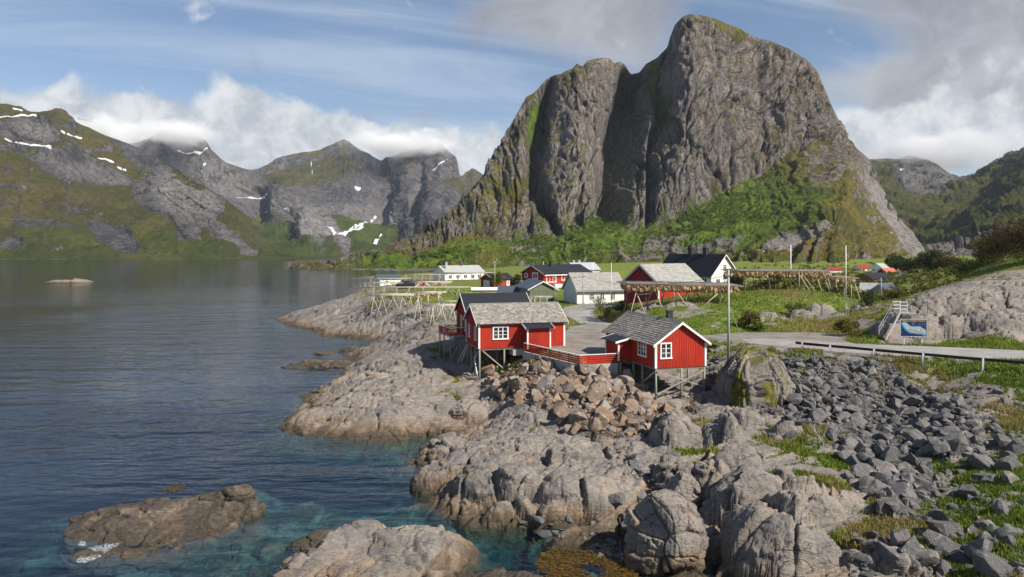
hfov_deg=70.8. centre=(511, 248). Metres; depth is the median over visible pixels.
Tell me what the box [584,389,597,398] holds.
brown boulder
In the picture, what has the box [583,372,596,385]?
brown boulder
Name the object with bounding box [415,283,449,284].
dried fish rows
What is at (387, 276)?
house
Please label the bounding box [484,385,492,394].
brown boulder
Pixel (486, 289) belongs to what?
shed
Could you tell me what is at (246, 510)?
islet
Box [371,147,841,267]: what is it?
scrub
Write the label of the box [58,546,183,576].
rock
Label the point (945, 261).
tree
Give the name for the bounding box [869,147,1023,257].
mountain
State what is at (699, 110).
mountain
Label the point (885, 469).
grey boulder
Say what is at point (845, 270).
flagpole
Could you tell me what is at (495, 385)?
brown boulder
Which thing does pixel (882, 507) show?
grey boulder
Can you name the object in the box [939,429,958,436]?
grey boulder
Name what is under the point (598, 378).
brown boulder
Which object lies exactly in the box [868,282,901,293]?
house
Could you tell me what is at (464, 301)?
cabin
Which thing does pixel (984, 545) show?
grey boulder
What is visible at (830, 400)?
grey boulder
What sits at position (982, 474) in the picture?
grey boulder
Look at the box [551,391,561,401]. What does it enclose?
brown boulder
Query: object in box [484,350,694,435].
brown stones
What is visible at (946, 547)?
grey boulder
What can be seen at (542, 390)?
brown boulder
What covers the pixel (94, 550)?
foam
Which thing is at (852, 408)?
grey boulder
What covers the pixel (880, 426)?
grey boulder
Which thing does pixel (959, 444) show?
grey boulder
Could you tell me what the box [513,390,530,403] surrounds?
brown boulder
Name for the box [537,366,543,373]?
brown boulder
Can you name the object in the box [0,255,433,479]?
water
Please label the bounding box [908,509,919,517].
grey boulder
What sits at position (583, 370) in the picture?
brown boulder
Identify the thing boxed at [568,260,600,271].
house
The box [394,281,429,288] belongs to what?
boathouse
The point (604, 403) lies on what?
brown boulder
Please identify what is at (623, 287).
dried fish rows
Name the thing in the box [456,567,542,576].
rock
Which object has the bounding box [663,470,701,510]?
boulder
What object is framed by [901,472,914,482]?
grey boulder
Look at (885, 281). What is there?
power cable
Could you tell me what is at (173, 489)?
seaweed
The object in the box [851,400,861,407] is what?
grey boulder
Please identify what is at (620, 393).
brown boulder
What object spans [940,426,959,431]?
grey boulder
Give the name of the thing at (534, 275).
window
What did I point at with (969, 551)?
grey boulder
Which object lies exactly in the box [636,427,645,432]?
brown boulder
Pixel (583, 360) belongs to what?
fence
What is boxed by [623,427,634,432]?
brown boulder
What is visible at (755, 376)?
rock outcrop
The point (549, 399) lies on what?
brown boulder
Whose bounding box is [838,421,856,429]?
grey boulder
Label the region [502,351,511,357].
brown boulder
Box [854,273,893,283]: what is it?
lodge
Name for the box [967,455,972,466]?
grey boulder
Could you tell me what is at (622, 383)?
brown boulder
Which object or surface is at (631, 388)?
brown boulder
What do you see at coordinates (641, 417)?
brown boulder
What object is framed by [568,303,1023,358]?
road
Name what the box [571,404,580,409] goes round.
brown boulder
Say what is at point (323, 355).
skerry
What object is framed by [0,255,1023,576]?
ground
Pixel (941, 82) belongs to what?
sky
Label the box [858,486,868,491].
grey boulder
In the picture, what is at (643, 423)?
brown boulder
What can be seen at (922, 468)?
grey boulder
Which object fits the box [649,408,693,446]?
boulder
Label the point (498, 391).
brown boulder
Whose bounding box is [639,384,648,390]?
brown boulder
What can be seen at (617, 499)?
cove stones
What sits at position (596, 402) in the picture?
brown boulder
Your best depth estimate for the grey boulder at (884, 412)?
53.08 m
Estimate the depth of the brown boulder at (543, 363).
64.60 m
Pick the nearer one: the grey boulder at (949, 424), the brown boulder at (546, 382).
the grey boulder at (949, 424)
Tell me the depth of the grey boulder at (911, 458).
42.73 m
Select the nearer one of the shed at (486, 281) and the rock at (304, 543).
the rock at (304, 543)
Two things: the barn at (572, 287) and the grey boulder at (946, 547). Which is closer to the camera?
the grey boulder at (946, 547)
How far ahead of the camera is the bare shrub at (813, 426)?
45.96 m
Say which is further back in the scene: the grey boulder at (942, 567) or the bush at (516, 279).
the bush at (516, 279)
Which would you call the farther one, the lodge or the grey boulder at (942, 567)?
the lodge
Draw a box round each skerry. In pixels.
[266,359,354,376]
[289,390,317,405]
[312,351,336,359]
[335,346,358,352]
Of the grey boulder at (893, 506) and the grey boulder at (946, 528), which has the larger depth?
the grey boulder at (893, 506)
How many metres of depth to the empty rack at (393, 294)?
126.63 m
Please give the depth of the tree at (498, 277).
163.41 m
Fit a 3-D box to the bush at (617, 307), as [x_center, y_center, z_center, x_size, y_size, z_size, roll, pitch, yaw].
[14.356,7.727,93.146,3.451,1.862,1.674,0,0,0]
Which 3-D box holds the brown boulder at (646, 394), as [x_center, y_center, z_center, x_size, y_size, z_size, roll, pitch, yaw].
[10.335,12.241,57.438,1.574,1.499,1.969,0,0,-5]
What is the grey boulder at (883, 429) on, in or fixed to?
on the ground at (386, 387)
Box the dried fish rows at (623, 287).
[620,284,735,293]
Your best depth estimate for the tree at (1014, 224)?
115.67 m
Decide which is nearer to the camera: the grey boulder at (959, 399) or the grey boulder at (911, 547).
the grey boulder at (911, 547)
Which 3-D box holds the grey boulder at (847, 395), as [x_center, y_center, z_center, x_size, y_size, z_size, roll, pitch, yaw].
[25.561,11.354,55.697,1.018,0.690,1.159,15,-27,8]
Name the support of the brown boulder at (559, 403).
on the ground at (386, 387)
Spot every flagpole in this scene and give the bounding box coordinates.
[611,262,611,303]
[790,245,790,288]
[845,246,845,295]
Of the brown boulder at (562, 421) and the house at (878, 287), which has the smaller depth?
the brown boulder at (562, 421)
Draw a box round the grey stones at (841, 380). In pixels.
[756,348,982,519]
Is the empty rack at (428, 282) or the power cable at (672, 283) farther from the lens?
the empty rack at (428, 282)
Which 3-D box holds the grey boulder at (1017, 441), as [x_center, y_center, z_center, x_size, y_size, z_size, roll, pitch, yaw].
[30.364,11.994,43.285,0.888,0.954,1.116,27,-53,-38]
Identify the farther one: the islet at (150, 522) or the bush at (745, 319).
the bush at (745, 319)
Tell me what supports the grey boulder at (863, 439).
on the ground at (386, 387)
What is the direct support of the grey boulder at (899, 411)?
on the ground at (386, 387)
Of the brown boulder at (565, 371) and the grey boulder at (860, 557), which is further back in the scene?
the brown boulder at (565, 371)
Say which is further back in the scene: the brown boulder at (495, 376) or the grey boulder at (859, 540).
the brown boulder at (495, 376)
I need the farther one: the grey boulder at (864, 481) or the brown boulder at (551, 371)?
the brown boulder at (551, 371)
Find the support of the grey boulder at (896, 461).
on the ground at (386, 387)
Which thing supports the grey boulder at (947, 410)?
on the ground at (386, 387)
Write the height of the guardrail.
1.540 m
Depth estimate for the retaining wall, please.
64.05 m
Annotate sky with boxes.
[0,0,1023,176]
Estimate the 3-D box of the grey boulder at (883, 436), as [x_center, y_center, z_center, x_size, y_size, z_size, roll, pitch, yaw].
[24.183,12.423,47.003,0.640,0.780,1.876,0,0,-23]
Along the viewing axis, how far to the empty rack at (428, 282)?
151.81 m
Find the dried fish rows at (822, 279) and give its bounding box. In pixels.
[820,278,850,284]
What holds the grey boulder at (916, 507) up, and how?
on the ground at (386, 387)
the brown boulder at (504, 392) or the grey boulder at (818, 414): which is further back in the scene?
the brown boulder at (504, 392)
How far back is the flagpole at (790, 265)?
108.96 m
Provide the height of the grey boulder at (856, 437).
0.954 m
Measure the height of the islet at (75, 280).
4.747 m
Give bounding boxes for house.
[374,274,401,285]
[433,261,484,280]
[519,261,591,287]
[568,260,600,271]
[662,248,736,286]
[824,267,841,271]
[852,265,870,270]
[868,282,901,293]
[869,263,889,271]
[877,268,898,272]
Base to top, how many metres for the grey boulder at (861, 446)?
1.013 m
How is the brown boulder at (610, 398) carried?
on the ground at (386, 387)
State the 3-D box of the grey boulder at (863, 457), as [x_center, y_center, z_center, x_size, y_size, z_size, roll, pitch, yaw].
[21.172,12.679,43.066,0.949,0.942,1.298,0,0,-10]
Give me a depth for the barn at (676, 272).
113.08 m
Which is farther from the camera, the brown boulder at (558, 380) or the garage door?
the garage door
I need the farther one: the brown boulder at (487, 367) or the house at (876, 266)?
the house at (876, 266)
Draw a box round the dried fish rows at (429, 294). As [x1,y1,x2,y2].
[414,293,441,295]
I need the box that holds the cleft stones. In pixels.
[609,432,670,503]
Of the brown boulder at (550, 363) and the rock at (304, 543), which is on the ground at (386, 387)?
the brown boulder at (550, 363)
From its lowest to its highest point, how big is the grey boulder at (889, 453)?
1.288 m
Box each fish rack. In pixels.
[617,281,743,313]
[720,268,833,292]
[825,276,860,299]
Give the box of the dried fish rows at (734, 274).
[723,270,824,277]
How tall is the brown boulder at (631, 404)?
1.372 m
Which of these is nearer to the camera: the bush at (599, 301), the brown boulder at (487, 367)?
the brown boulder at (487, 367)
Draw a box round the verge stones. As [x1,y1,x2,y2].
[936,384,1023,433]
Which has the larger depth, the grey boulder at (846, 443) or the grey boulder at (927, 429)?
the grey boulder at (927, 429)
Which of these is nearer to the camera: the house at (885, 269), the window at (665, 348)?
the window at (665, 348)
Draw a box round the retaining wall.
[523,351,617,373]
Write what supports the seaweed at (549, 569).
on the water
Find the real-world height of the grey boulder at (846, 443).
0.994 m
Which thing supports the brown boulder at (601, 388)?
on the ground at (386, 387)
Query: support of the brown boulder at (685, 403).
on the ground at (386, 387)
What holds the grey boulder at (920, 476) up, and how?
on the ground at (386, 387)
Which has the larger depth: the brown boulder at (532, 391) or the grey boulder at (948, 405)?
the brown boulder at (532, 391)
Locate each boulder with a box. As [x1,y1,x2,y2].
[481,364,495,371]
[484,369,494,375]
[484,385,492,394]
[486,374,499,384]
[490,380,501,392]
[495,388,503,396]
[499,377,507,385]
[500,388,510,399]
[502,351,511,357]
[507,376,518,384]
[510,378,528,390]
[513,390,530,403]
[520,362,528,367]
[528,377,538,388]
[529,360,540,373]
[530,389,538,395]
[531,391,544,402]
[536,375,555,389]
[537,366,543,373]
[538,388,544,393]
[539,359,547,367]
[544,368,555,374]
[545,395,562,404]
[546,359,553,369]
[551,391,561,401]
[551,401,567,414]
[552,375,568,388]
[554,405,572,419]
[555,386,561,395]
[555,416,565,424]
[558,418,567,425]
[561,382,575,396]
[562,367,577,376]
[568,410,587,424]
[570,377,579,383]
[571,384,588,394]
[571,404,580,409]
[571,422,581,434]
[573,387,585,397]
[577,363,589,375]
[582,364,598,373]
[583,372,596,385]
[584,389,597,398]
[587,417,601,432]
[588,396,601,403]
[589,381,608,397]
[591,377,606,384]
[591,400,600,407]
[593,412,608,425]
[595,406,614,419]
[596,364,611,377]
[597,398,610,408]
[606,381,611,391]
[607,396,623,400]
[608,379,620,386]
[609,419,618,426]
[610,386,619,392]
[613,396,623,406]
[615,377,623,387]
[615,390,624,397]
[617,413,628,427]
[618,375,634,386]
[618,403,628,411]
[622,368,634,380]
[623,396,637,400]
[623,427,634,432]
[623,489,708,576]
[624,398,637,411]
[624,413,635,417]
[627,385,638,391]
[627,418,639,429]
[633,390,643,400]
[633,415,644,420]
[635,382,642,388]
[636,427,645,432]
[638,397,653,404]
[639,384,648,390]
[639,421,648,429]
[641,400,650,408]
[643,392,652,397]
[644,415,653,423]
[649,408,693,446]
[662,402,674,412]
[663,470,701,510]
[667,398,683,408]
[681,399,689,407]
[786,393,801,405]
[802,399,814,408]
[810,408,826,422]
[822,397,836,403]
[826,404,844,410]
[826,426,836,434]
[828,388,847,397]
[833,449,856,461]
[837,412,852,421]
[838,389,851,398]
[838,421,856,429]
[842,441,851,446]
[844,436,858,446]
[845,433,862,441]
[846,395,864,403]
[847,405,860,412]
[847,454,862,467]
[850,414,867,424]
[850,552,872,564]
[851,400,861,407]
[851,463,876,478]
[854,537,866,545]
[856,442,872,452]
[856,452,870,462]
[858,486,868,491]
[859,396,869,405]
[859,437,872,441]
[859,475,874,486]
[860,568,874,576]
[861,486,875,493]
[863,447,875,456]
[863,531,878,538]
[868,457,882,466]
[869,479,882,489]
[871,429,878,434]
[871,472,890,482]
[872,409,891,416]
[872,433,892,440]
[872,444,884,457]
[874,488,891,499]
[875,497,905,514]
[875,541,906,569]
[876,461,898,473]
[877,423,891,429]
[877,487,895,496]
[878,467,891,475]
[879,426,892,432]
[880,446,899,461]
[880,497,900,511]
[881,459,902,463]
[884,479,900,485]
[888,391,904,398]
[890,397,900,408]
[890,528,910,544]
[891,480,917,498]
[893,408,908,416]
[894,426,909,434]
[894,462,912,471]
[897,424,913,428]
[897,454,905,460]
[899,494,921,506]
[899,533,923,559]
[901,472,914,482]
[902,408,919,416]
[902,497,911,505]
[903,428,926,442]
[904,395,923,405]
[905,452,919,466]
[908,418,915,426]
[908,472,928,484]
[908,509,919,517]
[909,500,919,511]
[910,504,920,510]
[912,438,927,448]
[913,417,923,430]
[914,421,931,428]
[914,489,932,504]
[915,473,926,478]
[916,413,933,418]
[916,445,936,456]
[916,457,932,462]
[916,462,932,478]
[917,547,938,565]
[918,481,936,492]
[919,408,934,415]
[920,425,936,434]
[922,529,954,548]
[923,391,936,396]
[925,463,932,470]
[925,520,963,536]
[927,436,950,455]
[928,426,939,433]
[928,508,951,521]
[932,411,953,421]
[933,559,952,575]
[934,398,947,403]
[934,540,962,558]
[935,393,950,402]
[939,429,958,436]
[939,437,951,440]
[940,407,953,413]
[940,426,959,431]
[944,423,955,426]
[945,402,955,408]
[946,436,968,454]
[948,549,972,565]
[950,394,964,406]
[958,484,980,496]
[959,410,969,416]
[961,544,985,560]
[966,538,992,552]
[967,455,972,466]
[972,452,993,469]
[972,472,996,478]
[972,552,1014,576]
[973,519,994,527]
[977,531,991,538]
[991,526,1023,538]
[992,433,1011,448]
[992,500,1008,515]
[995,456,1022,469]
[1001,470,1020,484]
[1001,500,1015,508]
[1002,535,1017,548]
[1005,438,1023,448]
[1008,444,1023,455]
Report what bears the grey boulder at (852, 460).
on the ground at (386, 387)
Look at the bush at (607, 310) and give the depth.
96.69 m
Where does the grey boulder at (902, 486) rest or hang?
on the grey boulder at (891, 483)
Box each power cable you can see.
[591,276,721,284]
[730,279,1005,281]
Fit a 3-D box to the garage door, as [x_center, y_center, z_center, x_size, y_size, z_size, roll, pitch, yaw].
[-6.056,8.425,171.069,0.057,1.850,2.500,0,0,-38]
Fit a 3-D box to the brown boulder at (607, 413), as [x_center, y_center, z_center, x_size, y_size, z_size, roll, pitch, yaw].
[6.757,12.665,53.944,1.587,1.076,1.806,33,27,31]
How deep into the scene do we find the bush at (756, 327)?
78.75 m
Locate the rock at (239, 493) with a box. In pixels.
[219,484,255,501]
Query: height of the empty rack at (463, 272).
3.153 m
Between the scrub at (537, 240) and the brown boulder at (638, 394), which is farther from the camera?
the scrub at (537, 240)
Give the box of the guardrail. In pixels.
[795,341,1023,370]
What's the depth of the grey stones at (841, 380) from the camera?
53.60 m
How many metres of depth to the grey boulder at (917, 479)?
40.42 m
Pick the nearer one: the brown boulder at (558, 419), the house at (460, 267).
the brown boulder at (558, 419)
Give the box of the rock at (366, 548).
[271,520,490,576]
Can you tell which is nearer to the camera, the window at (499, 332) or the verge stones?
the verge stones
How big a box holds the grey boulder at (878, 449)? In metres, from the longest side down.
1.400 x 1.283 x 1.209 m
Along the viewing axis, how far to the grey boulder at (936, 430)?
47.06 m
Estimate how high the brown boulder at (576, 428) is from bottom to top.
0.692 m
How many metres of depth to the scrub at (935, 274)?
163.52 m
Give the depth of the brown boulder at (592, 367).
61.37 m
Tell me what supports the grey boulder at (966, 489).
on the ground at (386, 387)
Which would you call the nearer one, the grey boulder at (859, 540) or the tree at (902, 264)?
the grey boulder at (859, 540)
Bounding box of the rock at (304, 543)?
[285,529,335,555]
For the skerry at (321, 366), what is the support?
in the water
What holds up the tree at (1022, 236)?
on the ground at (386, 387)
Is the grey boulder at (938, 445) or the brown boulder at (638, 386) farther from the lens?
the brown boulder at (638, 386)
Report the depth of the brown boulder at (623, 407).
54.45 m
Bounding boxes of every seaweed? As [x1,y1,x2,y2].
[163,484,184,492]
[533,546,638,576]
[546,528,624,541]
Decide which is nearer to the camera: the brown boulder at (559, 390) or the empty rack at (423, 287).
the brown boulder at (559, 390)
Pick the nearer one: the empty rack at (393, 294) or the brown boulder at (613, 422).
the brown boulder at (613, 422)
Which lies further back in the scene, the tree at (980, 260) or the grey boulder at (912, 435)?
the tree at (980, 260)
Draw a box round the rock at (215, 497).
[188,491,224,503]
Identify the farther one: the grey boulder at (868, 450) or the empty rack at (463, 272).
the empty rack at (463, 272)
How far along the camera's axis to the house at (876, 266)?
347.60 m
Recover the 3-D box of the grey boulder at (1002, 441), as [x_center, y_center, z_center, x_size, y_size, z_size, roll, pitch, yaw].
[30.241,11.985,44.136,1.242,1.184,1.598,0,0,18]
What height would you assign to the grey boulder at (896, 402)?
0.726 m
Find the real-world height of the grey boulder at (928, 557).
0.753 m
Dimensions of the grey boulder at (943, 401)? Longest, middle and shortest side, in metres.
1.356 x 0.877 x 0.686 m
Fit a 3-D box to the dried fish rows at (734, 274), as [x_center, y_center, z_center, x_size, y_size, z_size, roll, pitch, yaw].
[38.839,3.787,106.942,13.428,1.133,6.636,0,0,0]
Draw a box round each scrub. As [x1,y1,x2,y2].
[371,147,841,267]
[739,254,1022,300]
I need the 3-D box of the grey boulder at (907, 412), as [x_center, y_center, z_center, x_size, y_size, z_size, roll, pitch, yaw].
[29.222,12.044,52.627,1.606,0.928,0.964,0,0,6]
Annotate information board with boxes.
[900,319,926,343]
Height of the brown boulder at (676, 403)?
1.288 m
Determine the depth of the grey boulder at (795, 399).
53.78 m
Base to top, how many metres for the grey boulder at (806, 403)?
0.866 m
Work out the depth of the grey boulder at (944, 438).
43.35 m
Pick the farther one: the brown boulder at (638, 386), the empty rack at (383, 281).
the empty rack at (383, 281)
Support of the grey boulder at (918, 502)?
on the ground at (386, 387)
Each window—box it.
[492,326,508,339]
[532,272,537,278]
[637,342,646,357]
[660,342,672,358]
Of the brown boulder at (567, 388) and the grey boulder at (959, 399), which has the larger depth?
the brown boulder at (567, 388)
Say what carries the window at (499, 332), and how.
in the cabin at (513, 327)
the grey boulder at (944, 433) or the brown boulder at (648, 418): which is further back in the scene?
the brown boulder at (648, 418)
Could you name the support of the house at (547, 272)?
on the ground at (386, 387)
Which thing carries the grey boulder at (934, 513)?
on the ground at (386, 387)
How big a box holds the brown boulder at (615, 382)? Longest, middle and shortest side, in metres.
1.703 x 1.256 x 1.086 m
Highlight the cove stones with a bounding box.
[519,492,638,575]
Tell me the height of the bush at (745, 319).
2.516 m
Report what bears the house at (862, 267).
on the ground at (386, 387)
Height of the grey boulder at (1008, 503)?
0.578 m
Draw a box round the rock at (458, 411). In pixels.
[448,398,473,419]
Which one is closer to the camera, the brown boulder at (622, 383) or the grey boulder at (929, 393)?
the grey boulder at (929, 393)
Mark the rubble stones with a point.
(716, 360)
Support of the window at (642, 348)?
in the cabin at (656, 343)
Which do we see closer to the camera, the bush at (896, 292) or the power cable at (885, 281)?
the power cable at (885, 281)
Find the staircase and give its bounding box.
[878,301,910,340]
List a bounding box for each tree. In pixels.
[490,270,504,286]
[884,252,904,266]
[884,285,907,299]
[887,256,919,270]
[909,250,934,268]
[916,248,947,269]
[929,255,967,268]
[946,258,981,276]
[968,236,1012,266]
[971,221,1023,264]
[993,209,1023,262]
[1004,209,1023,257]
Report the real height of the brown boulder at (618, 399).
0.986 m
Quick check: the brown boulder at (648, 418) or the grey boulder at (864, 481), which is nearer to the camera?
the grey boulder at (864, 481)
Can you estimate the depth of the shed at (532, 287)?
131.19 m
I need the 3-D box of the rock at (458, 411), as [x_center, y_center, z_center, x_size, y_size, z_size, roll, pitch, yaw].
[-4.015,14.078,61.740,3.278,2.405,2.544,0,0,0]
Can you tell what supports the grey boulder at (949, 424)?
on the ground at (386, 387)
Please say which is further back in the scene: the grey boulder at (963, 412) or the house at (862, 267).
the house at (862, 267)
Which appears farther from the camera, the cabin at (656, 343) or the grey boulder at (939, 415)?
the cabin at (656, 343)
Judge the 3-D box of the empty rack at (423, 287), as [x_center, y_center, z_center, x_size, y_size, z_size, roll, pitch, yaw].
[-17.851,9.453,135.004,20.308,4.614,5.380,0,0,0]
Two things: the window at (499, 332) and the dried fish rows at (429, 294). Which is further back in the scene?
the dried fish rows at (429, 294)
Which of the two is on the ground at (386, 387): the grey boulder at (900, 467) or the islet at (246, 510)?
the grey boulder at (900, 467)
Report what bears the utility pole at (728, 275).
on the ground at (386, 387)
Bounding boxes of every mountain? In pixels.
[0,103,334,258]
[77,117,482,254]
[283,14,925,270]
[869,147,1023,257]
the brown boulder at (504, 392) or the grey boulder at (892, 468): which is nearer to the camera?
the grey boulder at (892, 468)
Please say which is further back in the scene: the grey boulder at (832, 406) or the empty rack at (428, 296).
the empty rack at (428, 296)
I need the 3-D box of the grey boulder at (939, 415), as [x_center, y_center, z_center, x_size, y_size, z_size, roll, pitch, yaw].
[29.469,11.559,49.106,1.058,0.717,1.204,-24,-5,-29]
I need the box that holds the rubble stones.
[705,344,721,390]
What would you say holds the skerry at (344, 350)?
in the water
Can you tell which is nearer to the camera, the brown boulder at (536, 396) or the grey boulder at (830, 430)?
the grey boulder at (830, 430)
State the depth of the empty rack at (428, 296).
118.83 m
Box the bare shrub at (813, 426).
[809,419,845,445]
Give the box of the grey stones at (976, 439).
[843,430,1023,576]
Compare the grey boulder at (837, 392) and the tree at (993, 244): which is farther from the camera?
the tree at (993, 244)
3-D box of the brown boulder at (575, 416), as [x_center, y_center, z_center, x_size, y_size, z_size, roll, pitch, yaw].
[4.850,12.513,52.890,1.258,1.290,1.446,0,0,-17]
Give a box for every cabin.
[439,292,529,359]
[457,302,568,379]
[601,310,710,399]
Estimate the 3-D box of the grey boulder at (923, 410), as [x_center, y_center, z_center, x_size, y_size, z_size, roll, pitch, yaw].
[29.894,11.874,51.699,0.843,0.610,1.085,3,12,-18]
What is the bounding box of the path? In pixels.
[562,304,604,320]
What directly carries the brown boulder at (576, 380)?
on the ground at (386, 387)
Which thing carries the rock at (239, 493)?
on the ground at (386, 387)
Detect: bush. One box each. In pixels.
[511,274,522,285]
[593,296,604,308]
[597,302,614,317]
[610,301,635,313]
[723,276,746,288]
[738,309,760,328]
[749,319,766,330]
[785,302,806,312]
[827,287,840,293]
[832,318,859,335]
[858,289,876,308]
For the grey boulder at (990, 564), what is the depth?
29.76 m
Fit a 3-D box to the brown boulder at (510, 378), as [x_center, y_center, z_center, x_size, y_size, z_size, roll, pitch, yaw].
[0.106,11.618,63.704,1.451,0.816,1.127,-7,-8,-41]
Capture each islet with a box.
[45,278,94,282]
[63,498,242,554]
[208,497,267,524]
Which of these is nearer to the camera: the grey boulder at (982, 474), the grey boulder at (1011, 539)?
the grey boulder at (1011, 539)
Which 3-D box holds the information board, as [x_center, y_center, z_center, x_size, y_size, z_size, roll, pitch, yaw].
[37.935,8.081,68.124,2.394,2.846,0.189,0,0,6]
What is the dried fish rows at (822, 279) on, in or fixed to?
on the fish rack at (843, 277)
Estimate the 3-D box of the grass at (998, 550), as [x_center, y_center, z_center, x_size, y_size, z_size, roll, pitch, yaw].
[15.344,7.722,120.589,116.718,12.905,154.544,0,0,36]
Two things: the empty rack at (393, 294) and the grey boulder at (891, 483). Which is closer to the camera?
the grey boulder at (891, 483)
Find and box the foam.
[79,543,118,562]
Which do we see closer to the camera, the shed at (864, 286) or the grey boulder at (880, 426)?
the grey boulder at (880, 426)
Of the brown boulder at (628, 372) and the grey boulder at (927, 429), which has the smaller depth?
the grey boulder at (927, 429)
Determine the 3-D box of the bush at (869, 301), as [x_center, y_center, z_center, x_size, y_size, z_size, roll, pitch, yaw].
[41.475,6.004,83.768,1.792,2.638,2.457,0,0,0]
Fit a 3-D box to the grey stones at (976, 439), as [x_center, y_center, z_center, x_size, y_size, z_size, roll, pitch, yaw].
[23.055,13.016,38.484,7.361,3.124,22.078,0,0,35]
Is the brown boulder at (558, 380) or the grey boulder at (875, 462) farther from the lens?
the brown boulder at (558, 380)
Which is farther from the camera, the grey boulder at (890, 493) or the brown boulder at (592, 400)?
the brown boulder at (592, 400)
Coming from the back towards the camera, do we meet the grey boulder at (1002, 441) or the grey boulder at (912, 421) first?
the grey boulder at (912, 421)
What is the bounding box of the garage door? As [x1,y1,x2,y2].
[483,280,489,286]
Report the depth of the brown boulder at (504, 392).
62.58 m
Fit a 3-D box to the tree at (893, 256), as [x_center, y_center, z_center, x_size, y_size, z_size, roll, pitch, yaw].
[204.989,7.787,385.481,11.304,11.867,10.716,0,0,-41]
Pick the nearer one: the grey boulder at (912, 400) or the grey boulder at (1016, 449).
the grey boulder at (1016, 449)
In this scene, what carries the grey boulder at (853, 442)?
on the grey boulder
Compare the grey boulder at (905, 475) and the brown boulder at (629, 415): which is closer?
the grey boulder at (905, 475)
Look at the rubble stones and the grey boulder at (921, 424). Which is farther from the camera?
the rubble stones
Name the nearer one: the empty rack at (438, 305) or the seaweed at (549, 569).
the seaweed at (549, 569)
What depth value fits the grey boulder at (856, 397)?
54.71 m
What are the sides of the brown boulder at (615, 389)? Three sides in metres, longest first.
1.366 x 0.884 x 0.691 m
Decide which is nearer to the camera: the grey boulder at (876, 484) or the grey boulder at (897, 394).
the grey boulder at (876, 484)
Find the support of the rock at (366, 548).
in the water
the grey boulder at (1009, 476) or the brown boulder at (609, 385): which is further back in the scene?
the brown boulder at (609, 385)
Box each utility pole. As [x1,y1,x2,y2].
[553,275,556,301]
[581,275,584,303]
[725,270,732,359]
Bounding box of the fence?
[524,343,617,363]
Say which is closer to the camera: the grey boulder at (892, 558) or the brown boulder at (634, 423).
the grey boulder at (892, 558)
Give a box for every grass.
[332,257,1023,576]
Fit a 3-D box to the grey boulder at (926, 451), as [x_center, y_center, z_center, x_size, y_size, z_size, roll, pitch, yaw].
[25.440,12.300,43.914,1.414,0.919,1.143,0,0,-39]
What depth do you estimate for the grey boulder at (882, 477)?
40.33 m
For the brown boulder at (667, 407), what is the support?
on the ground at (386, 387)
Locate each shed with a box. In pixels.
[471,287,497,292]
[479,273,513,286]
[497,286,518,292]
[515,278,558,300]
[859,283,878,292]
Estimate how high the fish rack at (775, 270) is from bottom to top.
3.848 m
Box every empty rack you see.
[359,282,403,292]
[362,286,471,310]
[364,278,409,291]
[367,293,424,319]
[399,274,447,285]
[409,281,452,288]
[411,291,446,323]
[422,303,455,326]
[435,300,456,315]
[436,272,495,280]
[528,296,551,301]
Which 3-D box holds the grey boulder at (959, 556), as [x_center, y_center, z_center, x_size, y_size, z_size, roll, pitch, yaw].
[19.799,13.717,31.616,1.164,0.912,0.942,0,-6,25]
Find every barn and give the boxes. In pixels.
[561,272,623,303]
[622,263,703,303]
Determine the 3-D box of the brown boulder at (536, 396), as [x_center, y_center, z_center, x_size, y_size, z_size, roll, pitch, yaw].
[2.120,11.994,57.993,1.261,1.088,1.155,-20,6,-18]
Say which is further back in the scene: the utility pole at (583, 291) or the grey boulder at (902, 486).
the utility pole at (583, 291)
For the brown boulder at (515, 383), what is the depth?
61.91 m
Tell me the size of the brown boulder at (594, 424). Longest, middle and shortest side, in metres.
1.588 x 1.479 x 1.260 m
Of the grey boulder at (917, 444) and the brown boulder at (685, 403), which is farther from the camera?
the brown boulder at (685, 403)
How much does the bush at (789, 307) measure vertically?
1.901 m
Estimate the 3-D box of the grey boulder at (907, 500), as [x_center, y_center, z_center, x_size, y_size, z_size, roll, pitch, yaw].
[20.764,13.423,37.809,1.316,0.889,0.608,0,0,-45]
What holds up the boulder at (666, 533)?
on the ground at (386, 387)
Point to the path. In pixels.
(567, 310)
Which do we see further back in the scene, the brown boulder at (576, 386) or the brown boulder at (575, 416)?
the brown boulder at (576, 386)
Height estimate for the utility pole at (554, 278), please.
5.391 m
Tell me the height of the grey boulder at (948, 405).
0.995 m
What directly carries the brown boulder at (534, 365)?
on the ground at (386, 387)
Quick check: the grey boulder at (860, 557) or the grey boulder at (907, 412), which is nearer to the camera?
the grey boulder at (860, 557)
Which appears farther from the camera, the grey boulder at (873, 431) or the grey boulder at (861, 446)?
the grey boulder at (873, 431)
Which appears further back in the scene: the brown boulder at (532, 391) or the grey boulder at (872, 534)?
the brown boulder at (532, 391)
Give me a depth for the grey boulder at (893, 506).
36.76 m
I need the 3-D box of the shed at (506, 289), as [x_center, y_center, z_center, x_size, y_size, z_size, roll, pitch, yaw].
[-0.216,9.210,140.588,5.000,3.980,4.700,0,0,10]
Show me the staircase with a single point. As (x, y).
(895, 321)
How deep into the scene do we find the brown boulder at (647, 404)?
56.07 m
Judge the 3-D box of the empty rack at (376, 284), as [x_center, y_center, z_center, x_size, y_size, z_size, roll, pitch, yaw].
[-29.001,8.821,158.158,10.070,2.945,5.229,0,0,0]

